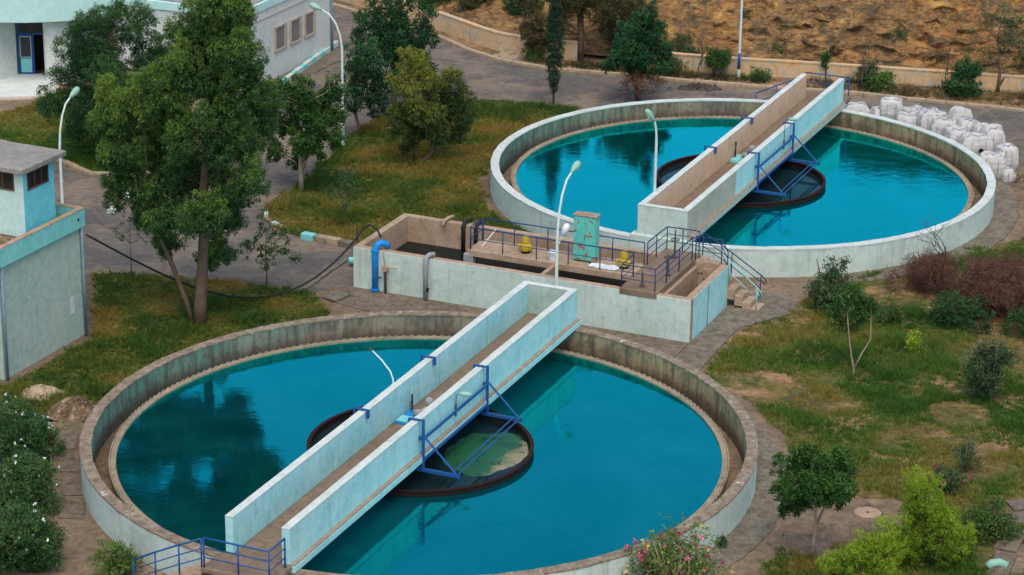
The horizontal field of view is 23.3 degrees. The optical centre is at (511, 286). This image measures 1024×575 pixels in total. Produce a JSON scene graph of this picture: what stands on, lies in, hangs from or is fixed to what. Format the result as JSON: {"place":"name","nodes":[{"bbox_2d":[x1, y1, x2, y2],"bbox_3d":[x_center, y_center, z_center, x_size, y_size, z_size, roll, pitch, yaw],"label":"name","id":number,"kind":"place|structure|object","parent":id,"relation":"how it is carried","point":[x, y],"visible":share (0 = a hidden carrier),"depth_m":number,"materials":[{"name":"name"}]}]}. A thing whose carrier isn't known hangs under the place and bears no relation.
{"place":"outdoors","nodes":[
{"label":"outdoors","id":0,"kind":"place"},
{"bbox_2d":[0,140,87,380],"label":"guard house","id":1,"kind":"structure","parent":0,"point":[43,310],"depth_m":88.62,"materials":[{"name":"green paint"}]},
{"bbox_2d":[27,164,48,190],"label":"window","id":2,"kind":"structure","parent":1,"relation":"in","point":[37,177],"depth_m":88.33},
{"bbox_2d":[85,224,381,298],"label":"cable","id":3,"kind":"object","parent":1,"relation":"attached to","point":[216,293],"visible":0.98,"depth_m":95.00,"materials":[{"name":"black rubber"}]},
{"bbox_2d":[0,88,199,171],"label":"lawn","id":4,"kind":"structure","parent":0,"point":[29,134],"depth_m":116.39,"materials":[{"name":"plant"}]},
{"bbox_2d":[34,0,174,155],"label":"pepper tree","id":5,"kind":"object","parent":4,"relation":"on","point":[96,53],"visible":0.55,"depth_m":110.36,"materials":[{"name":"green plant"}]},
{"bbox_2d":[0,266,330,414],"bbox_3d":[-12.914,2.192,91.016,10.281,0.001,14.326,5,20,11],"label":"lawn","id":6,"kind":"structure","parent":0,"point":[318,300],"depth_m":93.85,"materials":[{"name":"plant"}]},
{"bbox_2d":[18,384,63,400],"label":"earth mound","id":7,"kind":"object","parent":6,"relation":"on","point":[40,388],"visible":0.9,"depth_m":86.29,"materials":[{"name":"soil"}]},
{"bbox_2d":[45,395,95,422],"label":"gravel heap","id":8,"kind":"object","parent":6,"relation":"on","point":[73,409],"visible":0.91,"depth_m":84.59,"materials":[{"name":"beige gravel"}]},
{"bbox_2d":[84,0,288,327],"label":"eucalyptus tree","id":9,"kind":"object","parent":6,"relation":"on","point":[219,35],"visible":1,"depth_m":89.85,"materials":[{"name":"green plant"}]},
{"bbox_2d":[238,207,303,286],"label":"sapling","id":10,"kind":"object","parent":6,"relation":"on","point":[246,244],"visible":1,"depth_m":96.18,"materials":[{"name":"green plant"}]},
{"bbox_2d":[263,93,579,245],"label":"lawn","id":11,"kind":"structure","parent":0,"point":[375,204],"depth_m":109.26,"materials":[{"name":"plant"}]},
{"bbox_2d":[261,71,350,191],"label":"round tree","id":12,"kind":"object","parent":11,"relation":"on","point":[314,116],"visible":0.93,"depth_m":107.14,"materials":[{"name":"green plant"}]},
{"bbox_2d":[309,2,344,147],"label":"street lamp","id":13,"kind":"object","parent":11,"relation":"on","point":[314,6],"visible":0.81,"depth_m":112.75,"materials":[{"name":"metal"}]},
{"bbox_2d":[325,166,362,224],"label":"sapling","id":14,"kind":"object","parent":11,"relation":"on","point":[346,204],"visible":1,"depth_m":103.37,"materials":[{"name":"green plant"}]},
{"bbox_2d":[338,34,395,135],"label":"ficus tree","id":15,"kind":"object","parent":11,"relation":"on","point":[373,95],"visible":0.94,"depth_m":115.22,"materials":[{"name":"green plant"}]},
{"bbox_2d":[349,0,440,106],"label":"ficus tree","id":16,"kind":"object","parent":11,"relation":"on","point":[395,37],"visible":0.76,"depth_m":118.38,"materials":[{"name":"green plant"}]},
{"bbox_2d":[383,44,481,161],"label":"leaning tree","id":17,"kind":"object","parent":11,"relation":"on","point":[431,101],"visible":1,"depth_m":111.17,"materials":[{"name":"green plant"}]},
{"bbox_2d":[0,0,1023,574],"bbox_3d":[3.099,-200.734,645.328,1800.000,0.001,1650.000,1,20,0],"label":"ground","id":18,"kind":"structure","parent":0,"point":[84,534],"depth_m":83.72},
{"bbox_2d":[0,447,66,517],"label":"oleander","id":19,"kind":"object","parent":18,"relation":"on","point":[23,477],"visible":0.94,"depth_m":77.25,"materials":[{"name":"green plant"}]},
{"bbox_2d":[0,495,69,574],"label":"oleander","id":20,"kind":"object","parent":18,"relation":"on","point":[27,536],"visible":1,"depth_m":73.22,"materials":[{"name":"green plant"}]},
{"bbox_2d":[0,392,71,466],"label":"oleander","id":21,"kind":"object","parent":18,"relation":"on","point":[24,426],"visible":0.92,"depth_m":80.77,"materials":[{"name":"green plant"}]},
{"bbox_2d":[57,431,85,518],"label":"footpath","id":22,"kind":"structure","parent":18,"relation":"on","point":[74,507],"depth_m":79.75,"materials":[{"name":"grey concrete"}]},
{"bbox_2d":[84,536,143,574],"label":"yucca bush","id":23,"kind":"object","parent":18,"relation":"on","point":[118,560],"visible":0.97,"depth_m":73.05,"materials":[{"name":"green plant"}]},
{"bbox_2d":[0,0,353,100],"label":"office building","id":24,"kind":"structure","parent":18,"relation":"on","point":[292,34],"depth_m":124.56,"materials":[{"name":"white paint"}]},
{"bbox_2d":[18,35,33,73],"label":"door","id":25,"kind":"structure","parent":24,"relation":"in","point":[25,41],"depth_m":125.03,"materials":[{"name":"blue metal"}]},
{"bbox_2d":[274,22,287,52],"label":"window","id":26,"kind":"structure","parent":24,"relation":"in","point":[280,31],"depth_m":125.46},
{"bbox_2d":[289,15,302,44],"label":"window","id":27,"kind":"structure","parent":24,"relation":"in","point":[295,24],"depth_m":126.88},
{"bbox_2d":[304,10,315,38],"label":"window","id":28,"kind":"structure","parent":24,"relation":"in","point":[309,17],"depth_m":128.22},
{"bbox_2d":[201,281,579,574],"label":"footbridge","id":29,"kind":"object","parent":18,"relation":"on","point":[316,499],"visible":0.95,"depth_m":78.37,"materials":[{"name":"paint"}]},
{"bbox_2d":[132,538,202,574],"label":"railing","id":30,"kind":"object","parent":29,"relation":"attached to","point":[163,549],"visible":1,"depth_m":71.39,"materials":[{"name":"blue metal"}]},
{"bbox_2d":[202,537,285,574],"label":"railing","id":31,"kind":"object","parent":29,"relation":"on","point":[244,546],"visible":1,"depth_m":70.46,"materials":[{"name":"blue metal"}]},
{"bbox_2d":[353,354,522,478],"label":"hanging frame","id":32,"kind":"object","parent":29,"relation":"attached to","point":[424,437],"visible":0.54,"depth_m":80.25,"materials":[{"name":"blue metal"}]},
{"bbox_2d":[79,311,757,574],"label":"settling tank","id":33,"kind":"object","parent":18,"relation":"on","point":[132,398],"visible":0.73,"depth_m":84.34,"materials":[{"name":"white paint"}]},
{"bbox_2d":[116,339,721,574],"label":"water","id":34,"kind":"structure","parent":33,"relation":"in","point":[620,459],"depth_m":80.38,"materials":[{"name":"teal liquid"}]},
{"bbox_2d":[310,414,529,489],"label":"water","id":35,"kind":"structure","parent":33,"relation":"in","point":[415,479],"depth_m":80.27,"materials":[{"name":"teal liquid"}]},
{"bbox_2d":[443,432,527,476],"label":"floating scum","id":36,"kind":"object","parent":35,"relation":"on","point":[505,450],"visible":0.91,"depth_m":81.22,"materials":[{"name":"green liquid"}]},
{"bbox_2d":[447,0,497,15],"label":"hillside bush","id":37,"kind":"object","parent":18,"relation":"on","point":[470,5],"visible":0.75,"depth_m":136.35,"materials":[{"name":"green plant"}]},
{"bbox_2d":[332,285,688,356],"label":"apron","id":38,"kind":"object","parent":18,"relation":"on","point":[368,300],"visible":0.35,"depth_m":95.12,"materials":[{"name":"grey concrete"}]},
{"bbox_2d":[555,160,580,285],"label":"street lamp","id":39,"kind":"object","parent":38,"relation":"on","point":[576,165],"visible":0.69,"depth_m":92.28,"materials":[{"name":"metal"}]},
{"bbox_2d":[353,213,730,342],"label":"concrete basin","id":40,"kind":"object","parent":18,"relation":"on","point":[687,302],"visible":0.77,"depth_m":95.01,"materials":[{"name":"white paint"}]},
{"bbox_2d":[371,240,390,291],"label":"blue pipe","id":41,"kind":"object","parent":40,"relation":"attached to","point":[377,245],"visible":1,"depth_m":96.21,"materials":[{"name":"metal"}]},
{"bbox_2d":[395,241,626,286],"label":"water","id":42,"kind":"structure","parent":40,"relation":"in","point":[439,251],"depth_m":98.29,"materials":[{"name":"black liquid"}]},
{"bbox_2d":[470,227,633,274],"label":"railing","id":43,"kind":"object","parent":40,"relation":"on","point":[536,248],"visible":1,"depth_m":94.74,"materials":[{"name":"blue metal"}]},
{"bbox_2d":[483,218,644,264],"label":"railing","id":44,"kind":"object","parent":40,"relation":"on","point":[561,230],"visible":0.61,"depth_m":96.03,"materials":[{"name":"blue metal"}]},
{"bbox_2d":[573,211,600,262],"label":"control cabinet","id":45,"kind":"object","parent":40,"relation":"on","point":[586,227],"visible":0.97,"depth_m":94.66,"materials":[{"name":"teal metal"}]},
{"bbox_2d":[621,237,693,292],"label":"railing","id":46,"kind":"object","parent":40,"relation":"on","point":[633,265],"visible":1,"depth_m":92.69,"materials":[{"name":"blue metal"}]},
{"bbox_2d":[647,226,699,264],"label":"railing","id":47,"kind":"object","parent":40,"relation":"on","point":[666,242],"visible":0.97,"depth_m":96.04,"materials":[{"name":"blue metal"}]},
{"bbox_2d":[545,0,565,104],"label":"cypress tree","id":48,"kind":"object","parent":18,"relation":"on","point":[554,24],"visible":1,"depth_m":120.82,"materials":[{"name":"green plant"}]},
{"bbox_2d":[514,0,647,61],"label":"pine tree","id":49,"kind":"object","parent":18,"relation":"on","point":[608,9],"visible":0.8,"depth_m":128.20,"materials":[{"name":"green plant"}]},
{"bbox_2d":[621,511,734,574],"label":"flowering bush","id":50,"kind":"object","parent":18,"relation":"on","point":[672,561],"visible":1,"depth_m":72.48,"materials":[{"name":"green plant"}]},
{"bbox_2d":[348,5,1023,107],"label":"verge","id":51,"kind":"structure","parent":18,"relation":"on","point":[779,80],"depth_m":126.64,"materials":[{"name":"brown plant"}]},
{"bbox_2d":[340,0,577,60],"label":"boundary wall","id":52,"kind":"structure","parent":51,"relation":"on","point":[473,32],"depth_m":132.44,"materials":[{"name":"beige concrete"}]},
{"bbox_2d":[333,2,1023,112],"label":"kerb","id":53,"kind":"structure","parent":51,"relation":"on","point":[610,73],"depth_m":125.86,"materials":[{"name":"concrete"}]},
{"bbox_2d":[699,38,734,76],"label":"bush","id":54,"kind":"object","parent":51,"relation":"on","point":[717,58],"visible":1,"depth_m":126.67,"materials":[{"name":"green plant"}]},
{"bbox_2d":[660,52,1023,92],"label":"boundary wall","id":55,"kind":"structure","parent":51,"relation":"on","point":[784,68],"depth_m":126.73,"materials":[{"name":"beige concrete"}]},
{"bbox_2d":[863,69,897,90],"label":"bush","id":56,"kind":"object","parent":51,"relation":"on","point":[879,81],"visible":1,"depth_m":125.33,"materials":[{"name":"green plant"}]},
{"bbox_2d":[941,56,986,97],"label":"round bush","id":57,"kind":"object","parent":51,"relation":"on","point":[959,83],"visible":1,"depth_m":123.88,"materials":[{"name":"green plant"}]},
{"bbox_2d":[960,2,1023,91],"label":"sparse tree","id":58,"kind":"object","parent":51,"relation":"on","point":[1001,42],"visible":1,"depth_m":124.41,"materials":[{"name":"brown plant"}]},
{"bbox_2d":[670,33,704,53],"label":"hillside scrub","id":59,"kind":"object","parent":18,"relation":"on","point":[684,50],"visible":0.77,"depth_m":129.06,"materials":[{"name":"green plant"}]},
{"bbox_2d":[684,412,785,574],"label":"walkway","id":60,"kind":"structure","parent":18,"relation":"on","point":[752,529],"depth_m":78.04,"materials":[{"name":"grey concrete"}]},
{"bbox_2d":[630,74,850,251],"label":"footbridge","id":61,"kind":"object","parent":18,"relation":"on","point":[706,189],"visible":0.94,"depth_m":105.90,"materials":[{"name":"white paint"}]},
{"bbox_2d":[704,116,819,196],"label":"hanging frame","id":62,"kind":"object","parent":61,"relation":"attached to","point":[787,158],"visible":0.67,"depth_m":107.79,"materials":[{"name":"blue metal"}]},
{"bbox_2d":[490,98,995,276],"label":"settling tank","id":63,"kind":"object","parent":18,"relation":"on","point":[966,165],"visible":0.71,"depth_m":107.75,"materials":[{"name":"white paint"}]},
{"bbox_2d":[659,161,822,202],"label":"water","id":64,"kind":"structure","parent":63,"relation":"in","point":[782,175],"depth_m":109.06,"materials":[{"name":"teal liquid"}]},
{"bbox_2d":[516,118,967,245],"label":"water","id":65,"kind":"structure","parent":63,"relation":"in","point":[876,188],"depth_m":108.69,"materials":[{"name":"teal liquid"}]},
{"bbox_2d":[740,64,773,82],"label":"bush","id":66,"kind":"object","parent":18,"relation":"on","point":[757,75],"visible":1,"depth_m":126.36,"materials":[{"name":"green plant"}]},
{"bbox_2d":[762,498,906,558],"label":"dirt clearing","id":67,"kind":"structure","parent":18,"relation":"on","point":[799,532],"depth_m":77.45,"materials":[{"name":"brown soil"}]},
{"bbox_2d":[840,180,1018,282],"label":"walkway","id":68,"kind":"structure","parent":18,"relation":"on","point":[999,227],"depth_m":104.69,"materials":[{"name":"grey concrete"}]},
{"bbox_2d":[979,148,1006,179],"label":"bulk bag","id":69,"kind":"object","parent":68,"relation":"on","point":[996,162],"visible":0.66,"depth_m":111.21,"materials":[{"name":"white fabric"}]},
{"bbox_2d":[933,461,971,495],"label":"pink oleander","id":70,"kind":"object","parent":18,"relation":"on","point":[951,479],"visible":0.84,"depth_m":79.78,"materials":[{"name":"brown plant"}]},
{"bbox_2d":[958,131,994,155],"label":"bulk bag","id":71,"kind":"object","parent":18,"relation":"on","point":[977,143],"visible":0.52,"depth_m":113.37,"materials":[{"name":"white fabric"}]},
{"bbox_2d":[995,142,1018,170],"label":"bulk bag","id":72,"kind":"object","parent":18,"relation":"on","point":[1010,150],"visible":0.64,"depth_m":112.52,"materials":[{"name":"white fabric"}]},
{"bbox_2d":[53,7,1023,292],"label":"road","id":73,"kind":"structure","parent":0,"point":[497,81],"depth_m":110.98,"materials":[{"name":"grey asphalt"}]},
{"bbox_2d":[58,86,79,202],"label":"street lamp","id":74,"kind":"object","parent":73,"relation":"on","point":[75,91],"visible":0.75,"depth_m":102.37,"materials":[{"name":"metal"}]},
{"bbox_2d":[275,40,337,83],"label":"striped kerb","id":75,"kind":"structure","parent":73,"relation":"on","point":[314,58],"depth_m":128.19,"materials":[{"name":"teal paint"}]},
{"bbox_2d":[301,231,353,248],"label":"striped kerb","id":76,"kind":"structure","parent":73,"relation":"on","point":[325,239],"depth_m":101.92,"materials":[{"name":"teal paint"}]},
{"bbox_2d":[597,0,674,100],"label":"bushy tree","id":77,"kind":"object","parent":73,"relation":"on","point":[647,32],"visible":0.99,"depth_m":121.60,"materials":[{"name":"green plant"}]},
{"bbox_2d":[617,63,666,100],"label":"dry undergrowth","id":78,"kind":"object","parent":73,"relation":"on","point":[643,85],"visible":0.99,"depth_m":122.09,"materials":[{"name":"brown plant"}]},
{"bbox_2d":[669,82,722,91],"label":"branch pile","id":79,"kind":"object","parent":73,"relation":"on","point":[698,86],"visible":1,"depth_m":124.86,"materials":[{"name":"plant"}]},
{"bbox_2d":[870,104,879,115],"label":"bulk bag","id":80,"kind":"object","parent":73,"relation":"on","point":[874,110],"visible":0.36,"depth_m":118.15,"materials":[{"name":"white fabric"}]},
{"bbox_2d":[879,96,902,119],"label":"bulk bag","id":81,"kind":"object","parent":73,"relation":"on","point":[890,107],"visible":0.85,"depth_m":117.73,"materials":[{"name":"white fabric"}]},
{"bbox_2d":[915,107,942,129],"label":"bulk bag","id":82,"kind":"object","parent":73,"relation":"on","point":[924,117],"visible":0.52,"depth_m":116.28,"materials":[{"name":"white fabric"}]},
{"bbox_2d":[929,115,956,134],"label":"bulk bag","id":83,"kind":"object","parent":73,"relation":"on","point":[938,123],"visible":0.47,"depth_m":115.72,"materials":[{"name":"white fabric"}]},
{"bbox_2d":[941,124,968,141],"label":"bulk bag","id":84,"kind":"object","parent":73,"relation":"on","point":[953,131],"visible":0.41,"depth_m":114.61,"materials":[{"name":"white fabric"}]},
{"bbox_2d":[979,123,1005,151],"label":"bulk bag","id":85,"kind":"object","parent":73,"relation":"on","point":[995,131],"visible":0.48,"depth_m":114.45,"materials":[{"name":"white fabric"}]},
{"bbox_2d":[413,0,1023,74],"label":"hill","id":86,"kind":"structure","parent":0,"point":[807,30],"depth_m":128.59,"materials":[{"name":"brown soil"}]},
{"bbox_2d":[675,292,805,369],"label":"path","id":87,"kind":"structure","parent":0,"point":[728,321],"depth_m":94.08,"materials":[{"name":"grey concrete"}]},
{"bbox_2d":[695,256,764,310],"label":"staircase","id":88,"kind":"structure","parent":87,"relation":"on","point":[738,295],"depth_m":95.56,"materials":[{"name":"concrete"}]},
{"bbox_2d":[824,296,864,333],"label":"shrub","id":89,"kind":"object","parent":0,"point":[843,316],"visible":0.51,"depth_m":93.29,"materials":[{"name":"green plant"}]},
{"bbox_2d":[700,238,1023,574],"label":"field","id":90,"kind":"structure","parent":0,"point":[769,386],"depth_m":87.23,"materials":[{"name":"green plant"}]},
{"bbox_2d":[760,545,838,574],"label":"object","id":91,"kind":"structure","parent":90,"relation":"on","point":[800,560],"depth_m":74.64,"materials":[{"name":"plant"}]},
{"bbox_2d":[767,439,861,558],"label":"tree","id":92,"kind":"object","parent":90,"relation":"on","point":[812,477],"visible":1,"depth_m":73.98,"materials":[{"name":"green plant"}]},
{"bbox_2d":[801,255,855,311],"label":"shrub","id":93,"kind":"object","parent":90,"relation":"on","point":[825,287],"visible":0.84,"depth_m":95.16,"materials":[{"name":"green plant"}]},
{"bbox_2d":[825,280,881,376],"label":"forked sapling","id":94,"kind":"object","parent":90,"relation":"on","point":[864,310],"visible":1,"depth_m":88.25,"materials":[{"name":"green plant"}]},
{"bbox_2d":[813,511,909,574],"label":"bush","id":95,"kind":"object","parent":90,"relation":"on","point":[872,556],"visible":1,"depth_m":72.94,"materials":[{"name":"green plant"}]},
{"bbox_2d":[873,294,909,325],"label":"bush","id":96,"kind":"object","parent":90,"relation":"on","point":[893,310],"visible":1,"depth_m":94.22,"materials":[{"name":"green plant"}]},
{"bbox_2d":[904,327,926,353],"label":"bright tuft","id":97,"kind":"object","parent":90,"relation":"on","point":[914,341],"visible":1,"depth_m":91.48,"materials":[{"name":"green plant"}]},
{"bbox_2d":[882,245,962,299],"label":"dead thicket","id":98,"kind":"object","parent":90,"relation":"on","point":[931,268],"visible":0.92,"depth_m":97.37,"materials":[{"name":"brown plant"}]},
{"bbox_2d":[875,463,977,569],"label":"lime conifer","id":99,"kind":"object","parent":90,"relation":"on","point":[930,522],"visible":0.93,"depth_m":74.28,"materials":[{"name":"green plant"}]},
{"bbox_2d":[921,289,995,334],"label":"dark bush","id":100,"kind":"object","parent":90,"relation":"on","point":[953,309],"visible":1,"depth_m":93.66,"materials":[{"name":"green plant"}]},
{"bbox_2d":[950,433,983,472],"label":"pointed shrub","id":101,"kind":"object","parent":90,"relation":"on","point":[969,454],"visible":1,"depth_m":81.20,"materials":[{"name":"green plant"}]},
{"bbox_2d":[939,245,1023,325],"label":"dead thicket","id":102,"kind":"object","parent":90,"relation":"on","point":[1002,288],"visible":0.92,"depth_m":95.11,"materials":[{"name":"brown plant"}]},
{"bbox_2d":[960,494,1023,546],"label":"spreading bush","id":103,"kind":"object","parent":90,"relation":"on","point":[988,522],"visible":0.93,"depth_m":76.53,"materials":[{"name":"green plant"}]},
{"bbox_2d":[963,332,1021,405],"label":"tall shrub","id":104,"kind":"object","parent":90,"relation":"on","point":[993,359],"visible":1,"depth_m":86.82,"materials":[{"name":"green plant"}]},
{"bbox_2d":[988,551,1016,574],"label":"concrete slab","id":105,"kind":"structure","parent":90,"relation":"on","point":[1010,558],"depth_m":75.16,"materials":[{"name":"grey concrete"}]},
{"bbox_2d":[997,304,1023,337],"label":"dark bush","id":106,"kind":"object","parent":90,"relation":"on","point":[1016,317],"visible":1,"depth_m":93.16,"materials":[{"name":"green plant"}]},
{"bbox_2d":[993,498,1023,574],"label":"dirt track","id":107,"kind":"structure","parent":0,"point":[1018,565],"depth_m":75.41,"materials":[{"name":"brown soil"}]},
{"bbox_2d":[994,529,1023,552],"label":"concrete slab","id":108,"kind":"structure","parent":107,"relation":"on","point":[1013,546],"depth_m":76.23,"materials":[{"name":"grey concrete"}]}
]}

